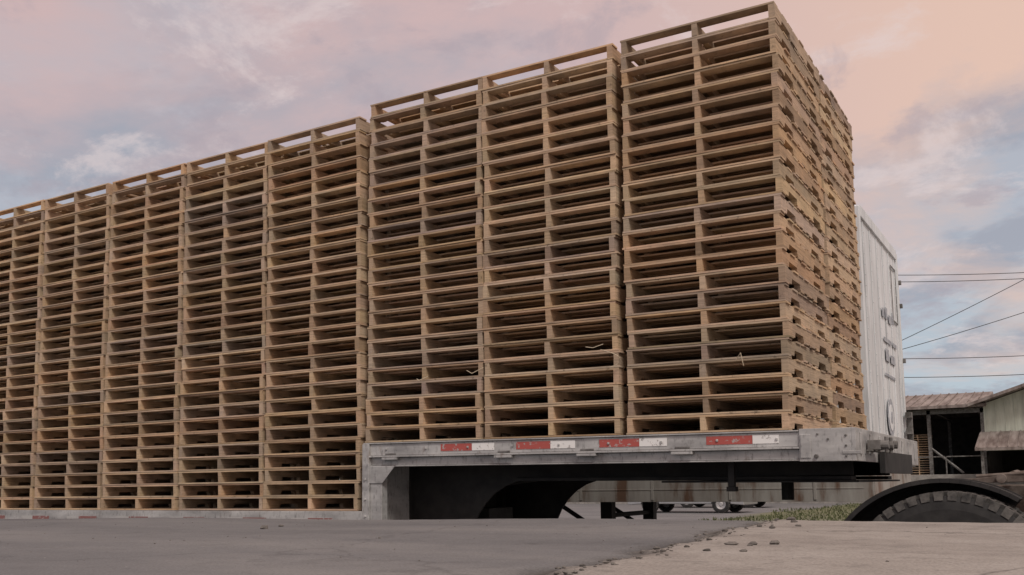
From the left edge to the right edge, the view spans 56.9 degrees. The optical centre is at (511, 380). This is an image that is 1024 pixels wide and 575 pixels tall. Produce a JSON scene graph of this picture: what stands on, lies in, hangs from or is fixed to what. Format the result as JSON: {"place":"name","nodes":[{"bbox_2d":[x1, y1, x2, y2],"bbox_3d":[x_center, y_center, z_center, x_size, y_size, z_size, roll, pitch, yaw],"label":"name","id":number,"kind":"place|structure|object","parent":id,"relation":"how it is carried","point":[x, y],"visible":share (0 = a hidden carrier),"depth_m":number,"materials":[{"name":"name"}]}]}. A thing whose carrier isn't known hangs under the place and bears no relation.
{"place":"outdoors","nodes":[
{"label":"outdoors","id":0,"kind":"place"},
{"bbox_2d":[5,517,935,574],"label":"loose gravel","id":1,"kind":"structure","parent":0,"point":[724,531],"depth_m":2.41,"materials":[{"name":"stone"}]},
{"bbox_2d":[0,503,1023,574],"bbox_3d":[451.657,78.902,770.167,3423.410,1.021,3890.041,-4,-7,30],"label":"ground","id":2,"kind":"structure","parent":0,"point":[438,547],"depth_m":2.56,"materials":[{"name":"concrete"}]},
{"bbox_2d":[0,427,917,519],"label":"drop deck trailer","id":3,"kind":"object","parent":2,"relation":"on","point":[533,478],"visible":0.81,"depth_m":6.85,"materials":[{"name":"metal"}]},
{"bbox_2d":[0,225,25,507],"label":"pallet stack","id":4,"kind":"object","parent":3,"relation":"on","point":[4,257],"visible":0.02,"depth_m":10.74,"materials":[{"name":"brown wood"}]},
{"bbox_2d":[0,199,96,509],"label":"pallet stack","id":5,"kind":"object","parent":3,"relation":"on","point":[24,272],"visible":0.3,"depth_m":9.88,"materials":[{"name":"brown wood"}]},
{"bbox_2d":[34,183,164,509],"bbox_3d":[-4.037,-0.276,9.851,1.056,3.170,1.242,-4,-7,30],"label":"pallet stack","id":6,"kind":"object","parent":3,"relation":"on","point":[87,249],"visible":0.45,"depth_m":9.45,"materials":[{"name":"brown wood"}]},
{"bbox_2d":[100,163,242,509],"bbox_3d":[-3.134,-0.346,9.320,1.060,3.170,1.232,-4,-7,30],"label":"pallet stack","id":7,"kind":"object","parent":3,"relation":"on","point":[153,408],"visible":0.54,"depth_m":8.93,"materials":[{"name":"brown wood"}]},
{"bbox_2d":[178,142,339,509],"bbox_3d":[-2.229,-0.414,8.800,1.057,3.170,1.234,-4,-7,30],"label":"pallet stack","id":8,"kind":"object","parent":3,"relation":"on","point":[237,196],"visible":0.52,"depth_m":8.42,"materials":[{"name":"brown wood"}]},
{"bbox_2d":[289,465,340,504],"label":"pallet stack","id":9,"kind":"object","parent":3,"relation":"on","point":[337,478],"depth_m":9.58,"materials":[{"name":"brown wood"}]},
{"bbox_2d":[262,116,397,510],"bbox_3d":[-1.333,-0.485,8.265,1.060,3.170,1.236,-4,-7,30],"label":"pallet stack","id":10,"kind":"object","parent":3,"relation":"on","point":[329,224],"visible":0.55,"depth_m":7.87,"materials":[{"name":"brown wood"}]},
{"bbox_2d":[365,76,510,442],"bbox_3d":[-0.371,-0.849,7.740,1.106,2.717,1.232,-4,-7,30],"label":"pallet stack","id":11,"kind":"object","parent":3,"relation":"on","point":[437,186],"visible":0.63,"depth_m":7.36,"materials":[{"name":"brown wood"}]},
{"bbox_2d":[481,43,649,438],"bbox_3d":[0.552,-0.909,7.202,1.099,2.717,1.236,-4,-7,30],"label":"pallet stack","id":12,"kind":"object","parent":3,"relation":"on","point":[559,133],"visible":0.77,"depth_m":6.81,"materials":[{"name":"brown wood"}]},
{"bbox_2d":[566,402,695,434],"bbox_3d":[1.200,-0.801,8.273,1.103,2.717,1.234,-4,-7,30],"label":"pallet stack","id":13,"kind":"object","parent":3,"relation":"on","point":[568,433],"depth_m":7.88,"materials":[{"name":"brown wood"}]},
{"bbox_2d":[620,1,833,434],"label":"pallet stack","id":14,"kind":"object","parent":3,"relation":"on","point":[727,150],"visible":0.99,"depth_m":6.27,"materials":[{"name":"brown wood"}]},
{"bbox_2d":[417,344,743,380],"bbox_3d":[0.345,-0.120,6.477,2.504,0.218,0.065,-4,-7,30],"label":"loose twine","id":15,"kind":"object","parent":14,"relation":"attached to","point":[606,351],"visible":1,"depth_m":6.30,"materials":[{"name":"beige fabric"}]},
{"bbox_2d":[696,74,867,430],"bbox_3d":[2.170,-0.862,7.732,1.102,2.717,1.235,-4,-7,30],"label":"pallet stack","id":16,"kind":"object","parent":3,"relation":"on","point":[842,287],"visible":0.33,"depth_m":7.40,"materials":[{"name":"brown wood"}]},
{"bbox_2d":[339,205,914,518],"bbox_3d":[-1.810,0.720,14.283,14.350,4.020,2.608,-4,-7,30],"label":"white box trailer","id":17,"kind":"object","parent":2,"relation":"on","point":[882,372],"visible":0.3,"depth_m":10.56,"materials":[{"name":"paint"}]},
{"bbox_2d":[628,502,757,512],"bbox_3d":[6.788,4.234,35.782,4.560,1.480,1.805,-4,-7,30],"label":"parked car","id":18,"kind":"object","parent":2,"relation":"on","point":[721,507],"visible":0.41,"depth_m":35.03,"materials":[{"name":"silver metal"}]},
{"bbox_2d":[566,383,1023,503],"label":"open metal shed","id":19,"kind":"structure","parent":2,"relation":"on","point":[972,435],"depth_m":46.18,"materials":[{"name":"metal"}]},
{"bbox_2d":[911,435,933,474],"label":"pallet stack","id":20,"kind":"object","parent":19,"relation":"on","point":[920,454],"visible":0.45,"depth_m":45.70,"materials":[{"name":"brown wood"}]},
{"bbox_2d":[844,470,1023,522],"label":"semi truck tractor","id":21,"kind":"object","parent":2,"relation":"on","point":[979,498],"visible":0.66,"depth_m":5.32,"materials":[{"name":"rubber"}]},
{"bbox_2d":[0,0,1023,395],"label":"sky","id":22,"kind":"structure","parent":0,"point":[93,93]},
{"bbox_2d":[681,502,765,507],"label":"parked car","id":23,"kind":"object","parent":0,"point":[759,504],"visible":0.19,"depth_m":42.15,"materials":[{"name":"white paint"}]},
{"bbox_2d":[698,503,861,520],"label":"grass","id":24,"kind":"structure","parent":0,"point":[781,516],"depth_m":30.37,"materials":[{"name":"green plant"}]},
{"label":"utility pole","id":25,"kind":"object","parent":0,"visible":0},
{"bbox_2d":[902,272,1023,377],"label":"overhead wires","id":26,"kind":"object","parent":25,"relation":"attached to","point":[965,330],"visible":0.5,"depth_m":60.66,"materials":[{"name":"black metal"}]}
]}

